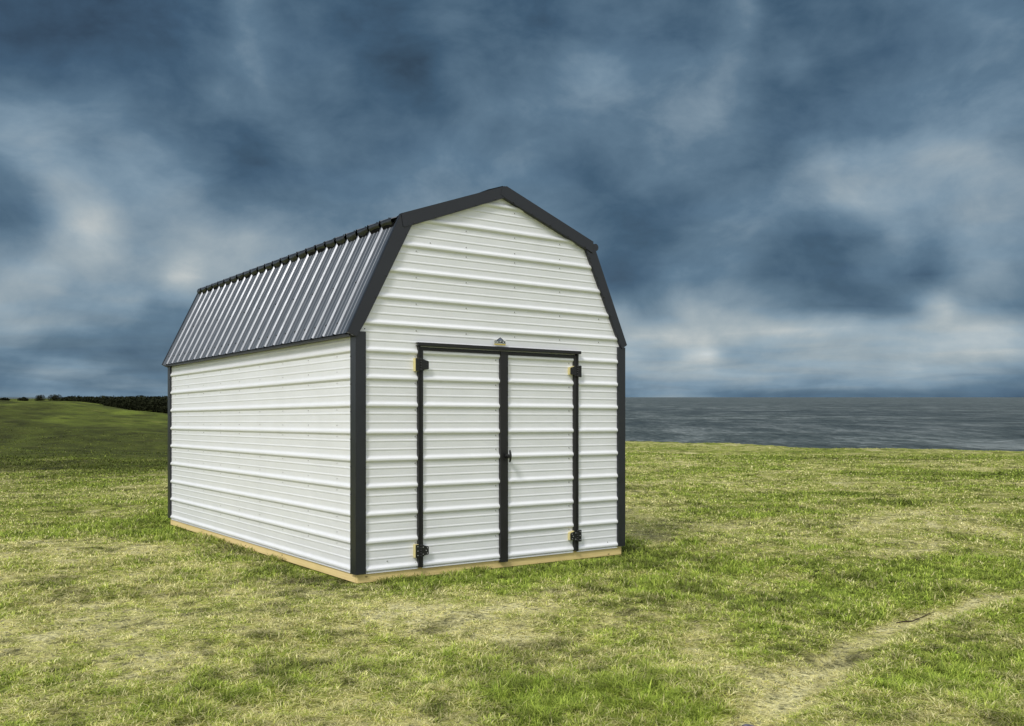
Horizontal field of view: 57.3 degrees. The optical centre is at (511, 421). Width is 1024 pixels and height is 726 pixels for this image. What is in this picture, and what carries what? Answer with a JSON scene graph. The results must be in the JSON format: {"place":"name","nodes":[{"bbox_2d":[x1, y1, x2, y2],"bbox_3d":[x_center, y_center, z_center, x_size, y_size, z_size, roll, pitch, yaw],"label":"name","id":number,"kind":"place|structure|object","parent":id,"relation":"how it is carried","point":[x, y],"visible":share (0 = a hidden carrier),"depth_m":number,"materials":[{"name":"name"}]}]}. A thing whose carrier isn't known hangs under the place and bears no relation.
{"place":"outdoors","nodes":[
{"label":"outdoors","id":0,"kind":"place"},
{"bbox_2d":[0,398,1023,725],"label":"ground","id":1,"kind":"structure","parent":0,"point":[64,420],"depth_m":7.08,"materials":[{"name":"green plant"}]},
{"bbox_2d":[17,397,28,400],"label":"shrub","id":2,"kind":"object","parent":1,"relation":"on","point":[23,399],"visible":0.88,"depth_m":107.84,"materials":[{"name":"green plant"}]},
{"bbox_2d":[35,395,44,400],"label":"shrub","id":3,"kind":"object","parent":1,"relation":"on","point":[38,398],"visible":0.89,"depth_m":107.92,"materials":[{"name":"green plant"}]},
{"bbox_2d":[48,394,61,400],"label":"shrub","id":4,"kind":"object","parent":1,"relation":"on","point":[53,397],"visible":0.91,"depth_m":107.81,"materials":[{"name":"green plant"}]},
{"bbox_2d":[60,395,167,412],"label":"thicket","id":5,"kind":"object","parent":1,"relation":"on","point":[157,404],"visible":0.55,"depth_m":91.61,"materials":[{"name":"green plant"}]},
{"bbox_2d":[162,186,626,583],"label":"storage shed","id":6,"kind":"structure","parent":1,"relation":"on","point":[434,389],"depth_m":8.64,"materials":[{"name":"white paint"}]},
{"bbox_2d":[413,347,511,567],"bbox_3d":[-0.428,0.326,8.303,0.987,1.926,0.144,0,0,-35],"label":"door","id":7,"kind":"structure","parent":6,"relation":"in","point":[464,393],"depth_m":8.33,"materials":[{"name":"white paint"}]},
{"bbox_2d":[508,352,581,558],"bbox_3d":[0.304,0.317,8.857,0.863,1.902,0.092,0,0,-35],"label":"door","id":8,"kind":"structure","parent":6,"relation":"in","point":[541,387],"depth_m":8.84,"materials":[{"name":"white paint"}]},
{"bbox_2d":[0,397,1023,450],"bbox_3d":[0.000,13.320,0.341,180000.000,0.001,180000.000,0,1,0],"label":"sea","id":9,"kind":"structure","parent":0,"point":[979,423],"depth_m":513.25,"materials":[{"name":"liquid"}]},
{"bbox_2d":[0,0,1023,396],"label":"sky","id":10,"kind":"structure","parent":0,"point":[776,198],"materials":[{"name":"blue"}]},
{"bbox_2d":[897,612,933,622],"bbox_3d":[2.781,1.359,6.472,0.633,0.043,0.056,-1,2,-44],"label":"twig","id":11,"kind":"object","parent":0,"point":[915,619],"visible":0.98,"depth_m":6.39,"materials":[{"name":"brown wood"}]}
]}

